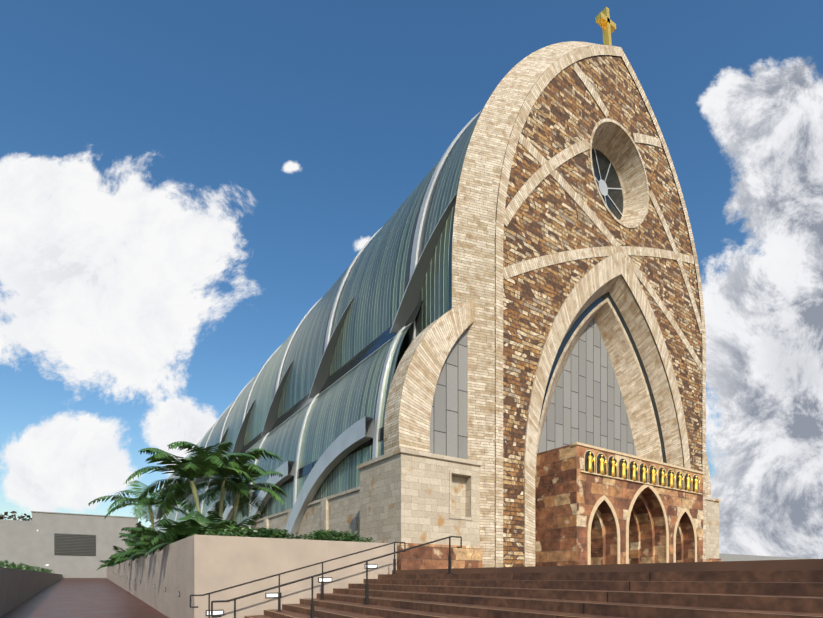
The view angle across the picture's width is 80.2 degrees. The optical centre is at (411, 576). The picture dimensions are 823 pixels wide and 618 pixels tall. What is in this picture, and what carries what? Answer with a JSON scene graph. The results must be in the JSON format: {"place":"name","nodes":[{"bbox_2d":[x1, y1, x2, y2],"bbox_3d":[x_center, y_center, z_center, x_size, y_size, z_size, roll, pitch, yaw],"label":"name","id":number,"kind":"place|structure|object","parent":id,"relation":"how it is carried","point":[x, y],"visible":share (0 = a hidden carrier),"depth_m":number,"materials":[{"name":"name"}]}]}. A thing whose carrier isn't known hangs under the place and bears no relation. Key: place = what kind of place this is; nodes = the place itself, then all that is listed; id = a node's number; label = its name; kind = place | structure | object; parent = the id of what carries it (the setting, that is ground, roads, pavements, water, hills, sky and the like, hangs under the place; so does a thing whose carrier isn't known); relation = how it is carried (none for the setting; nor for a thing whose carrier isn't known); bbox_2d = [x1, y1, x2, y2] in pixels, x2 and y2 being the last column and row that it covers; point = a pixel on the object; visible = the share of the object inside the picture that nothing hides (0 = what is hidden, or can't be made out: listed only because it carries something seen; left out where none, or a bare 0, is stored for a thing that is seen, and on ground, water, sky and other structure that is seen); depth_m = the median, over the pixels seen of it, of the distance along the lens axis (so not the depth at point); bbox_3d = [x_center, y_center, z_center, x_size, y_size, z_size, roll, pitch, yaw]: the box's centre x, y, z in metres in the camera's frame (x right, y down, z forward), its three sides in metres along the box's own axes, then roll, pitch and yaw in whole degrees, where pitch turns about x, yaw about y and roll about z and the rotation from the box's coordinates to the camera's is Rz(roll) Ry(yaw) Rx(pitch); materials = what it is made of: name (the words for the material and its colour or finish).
{"place":"outdoors","nodes":[
{"label":"outdoors","id":0,"kind":"place"},
{"bbox_2d":[0,511,138,577],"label":"background building wall","id":1,"kind":"structure","parent":0,"point":[69,545],"depth_m":63.95,"materials":[{"name":"paint"}]},
{"bbox_2d":[0,511,160,532],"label":"trees","id":2,"kind":"object","parent":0,"point":[14,517],"visible":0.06,"depth_m":83.48,"materials":[{"name":"green plant"}]},
{"bbox_2d":[0,0,822,558],"label":"sky","id":3,"kind":"structure","parent":0,"point":[182,182],"materials":[{"name":"blue"}]},
{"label":"bank","id":4,"kind":"structure","parent":0,"visible":0},
{"bbox_2d":[0,560,53,572],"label":"hedge","id":5,"kind":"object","parent":4,"relation":"on","point":[20,566],"depth_m":26.25,"materials":[{"name":"green plant"}]},
{"label":"ground","id":6,"kind":"structure","parent":0,"visible":0},
{"bbox_2d":[0,567,61,616],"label":"wall","id":7,"kind":"structure","parent":6,"relation":"on","point":[18,587],"depth_m":21.90,"materials":[{"name":"paint"}]},
{"bbox_2d":[0,578,168,617],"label":"ramp walkway","id":8,"kind":"structure","parent":6,"relation":"on","point":[83,598],"depth_m":23.09,"materials":[{"name":"concrete"}]},
{"bbox_2d":[106,535,396,617],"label":"planter walls","id":9,"kind":"structure","parent":6,"relation":"on","point":[187,567],"depth_m":14.81,"materials":[{"name":"paint"}]},
{"bbox_2d":[88,480,195,529],"bbox_3d":[-16.428,-3.672,30.181,5.933,5.242,5.359,0,0,-34],"label":"palm","id":10,"kind":"object","parent":9,"relation":"on","point":[149,502],"visible":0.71,"depth_m":30.08,"materials":[{"name":"green plant"}]},
{"bbox_2d":[96,511,260,570],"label":"shrubs","id":11,"kind":"object","parent":9,"relation":"on","point":[145,540],"visible":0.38,"depth_m":19.99,"materials":[{"name":"green plant"}]},
{"bbox_2d":[123,441,255,523],"bbox_3d":[-9.330,-3.350,21.147,4.865,4.597,4.940,0,0,-7],"label":"palm","id":12,"kind":"object","parent":9,"relation":"on","point":[188,469],"visible":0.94,"depth_m":21.08,"materials":[{"name":"green plant"}]},
{"bbox_2d":[166,441,282,519],"bbox_3d":[-8.757,-3.704,23.495,4.979,5.306,5.376,0,0,10],"label":"palm","id":13,"kind":"object","parent":9,"relation":"on","point":[241,464],"visible":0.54,"depth_m":23.11,"materials":[{"name":"green plant"}]},
{"bbox_2d":[187,468,286,523],"bbox_3d":[-8.798,-3.455,25.379,5.105,4.808,5.262,0,0,-34],"label":"palm","id":14,"kind":"object","parent":9,"relation":"on","point":[244,488],"visible":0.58,"depth_m":25.34,"materials":[{"name":"green plant"}]},
{"bbox_2d":[113,564,376,615],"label":"wall lights","id":15,"kind":"object","parent":9,"relation":"on","point":[275,595],"visible":0.9,"depth_m":15.28,"materials":[{"name":"glowing white light panel"}]},
{"bbox_2d":[203,526,374,542],"bbox_3d":[-3.715,-1.297,15.692,5.632,0.598,0.976,0,0,-34],"label":"hedge","id":16,"kind":"object","parent":9,"relation":"on","point":[263,532],"visible":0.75,"depth_m":15.32,"materials":[{"name":"green plant"}]},
{"bbox_2d":[240,486,359,540],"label":"plinth","id":17,"kind":"structure","parent":6,"relation":"on","point":[338,512],"depth_m":35.88,"materials":[{"name":"stone"}]},
{"bbox_2d":[156,191,457,538],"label":"curved fins","id":18,"kind":"object","parent":6,"relation":"on","point":[344,444],"visible":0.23,"depth_m":37.99,"materials":[{"name":"grey metal"}]},
{"bbox_2d":[150,301,422,531],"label":"skirt","id":19,"kind":"object","parent":18,"relation":"attached to","point":[305,432],"visible":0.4,"depth_m":37.90,"materials":[{"name":"metal"}]},
{"bbox_2d":[244,570,822,617],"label":"stairs","id":20,"kind":"structure","parent":6,"relation":"on","point":[741,594],"depth_m":7.64,"materials":[{"name":"red-brown stone"}]},
{"bbox_2d":[190,542,405,617],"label":"handrail","id":21,"kind":"object","parent":20,"relation":"on","point":[322,587],"visible":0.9,"depth_m":13.87,"materials":[{"name":"brown metal"}]},
{"bbox_2d":[211,536,461,617],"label":"handrail","id":22,"kind":"object","parent":20,"relation":"on","point":[366,589],"visible":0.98,"depth_m":11.48,"materials":[{"name":"brown metal"}]},
{"bbox_2d":[392,559,822,573],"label":"plaza slab","id":23,"kind":"structure","parent":6,"relation":"on","point":[794,564],"depth_m":8.24,"materials":[{"name":"red-brown stone"}]},
{"bbox_2d":[155,111,480,518],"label":"roof ribs","id":24,"kind":"object","parent":23,"relation":"on","point":[415,248],"visible":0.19,"depth_m":33.47,"materials":[{"name":"metal"}]},
{"bbox_2d":[357,299,481,569],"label":"wing","id":25,"kind":"structure","parent":23,"relation":"on","point":[420,481],"depth_m":26.42,"materials":[{"name":"beige stone"}]},
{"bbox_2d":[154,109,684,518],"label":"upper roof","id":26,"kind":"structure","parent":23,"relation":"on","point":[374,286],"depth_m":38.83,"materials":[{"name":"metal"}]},
{"bbox_2d":[452,41,705,567],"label":"facade","id":27,"kind":"structure","parent":23,"relation":"on","point":[570,206],"depth_m":31.83,"materials":[{"name":"stone"}]},
{"bbox_2d":[595,7,615,44],"bbox_3d":[13.978,-39.269,35.043,1.800,2.500,0.440,-10,5,-33],"label":"cross","id":28,"kind":"object","parent":27,"relation":"attached to","point":[605,22],"visible":0.86,"depth_m":34.88,"materials":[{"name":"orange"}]},
{"bbox_2d":[535,442,703,565],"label":"portal block","id":29,"kind":"structure","parent":23,"relation":"on","point":[583,516],"depth_m":30.99,"materials":[{"name":"stone"}]},
{"bbox_2d":[588,452,594,471],"bbox_3d":[10.669,-6.832,29.087,0.474,1.202,0.302,0,0,-28],"label":"statue","id":30,"kind":"object","parent":29,"relation":"on","point":[590,460],"visible":0.92,"depth_m":29.05,"materials":[{"name":"gold metal"}]},
{"bbox_2d":[599,455,606,474],"bbox_3d":[11.606,-6.832,29.716,0.474,1.202,0.302,0,0,-22],"label":"statue","id":31,"kind":"object","parent":29,"relation":"on","point":[601,463],"visible":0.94,"depth_m":29.67,"materials":[{"name":"gold metal"}]},
{"bbox_2d":[611,457,616,476],"bbox_3d":[12.560,-6.832,30.354,0.474,1.202,0.302,0,0,-39],"label":"statue","id":32,"kind":"object","parent":29,"relation":"on","point":[613,464],"visible":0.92,"depth_m":30.30,"materials":[{"name":"gold metal"}]},
{"bbox_2d":[621,460,627,478],"bbox_3d":[13.487,-6.832,30.977,0.474,1.202,0.302,0,0,-19],"label":"statue","id":33,"kind":"object","parent":29,"relation":"on","point":[624,468],"visible":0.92,"depth_m":30.94,"materials":[{"name":"gold metal"}]},
{"bbox_2d":[632,462,637,480],"bbox_3d":[14.440,-6.832,31.613,0.474,1.202,0.302,0,0,-35],"label":"statue","id":34,"kind":"object","parent":29,"relation":"on","point":[634,469],"visible":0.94,"depth_m":31.57,"materials":[{"name":"gold metal"}]},
{"bbox_2d":[642,464,647,482],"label":"statue","id":35,"kind":"object","parent":29,"relation":"on","point":[644,471],"visible":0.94,"depth_m":32.20,"materials":[{"name":"gold metal"}]},
{"bbox_2d":[651,466,657,483],"bbox_3d":[16.311,-6.832,32.869,0.474,1.202,0.302,0,0,-19],"label":"statue","id":36,"kind":"object","parent":29,"relation":"on","point":[653,475],"visible":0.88,"depth_m":32.84,"materials":[{"name":"gold metal"}]},
{"bbox_2d":[661,469,666,485],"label":"statue","id":37,"kind":"object","parent":29,"relation":"on","point":[662,478],"visible":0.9,"depth_m":33.45,"materials":[{"name":"gold metal"}]},
{"bbox_2d":[669,471,675,487],"bbox_3d":[18.194,-6.832,34.130,0.474,1.202,0.302,0,0,-18],"label":"statue","id":38,"kind":"object","parent":29,"relation":"on","point":[671,478],"visible":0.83,"depth_m":34.10,"materials":[{"name":"gold metal"}]},
{"bbox_2d":[678,473,683,488],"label":"statue","id":39,"kind":"object","parent":29,"relation":"on","point":[679,482],"visible":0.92,"depth_m":34.73,"materials":[{"name":"gold metal"}]},
{"bbox_2d":[686,474,691,490],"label":"statue","id":40,"kind":"object","parent":29,"relation":"on","point":[688,481],"visible":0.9,"depth_m":35.35,"materials":[{"name":"gold metal"}]},
{"bbox_2d":[694,476,700,492],"bbox_3d":[21.020,-6.832,36.023,0.474,1.202,0.302,0,0,-20],"label":"statue","id":41,"kind":"object","parent":29,"relation":"on","point":[696,483],"visible":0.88,"depth_m":35.98,"materials":[{"name":"gold metal"}]},
{"bbox_2d":[673,399,720,561],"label":"wing","id":42,"kind":"structure","parent":23,"relation":"on","point":[712,529],"depth_m":45.84,"materials":[{"name":"beige stone"}]},
{"bbox_2d":[719,553,810,560],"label":"plaza wall","id":43,"kind":"structure","parent":23,"relation":"on","point":[730,557],"depth_m":152.91,"materials":[{"name":"grey paint"}]}
]}

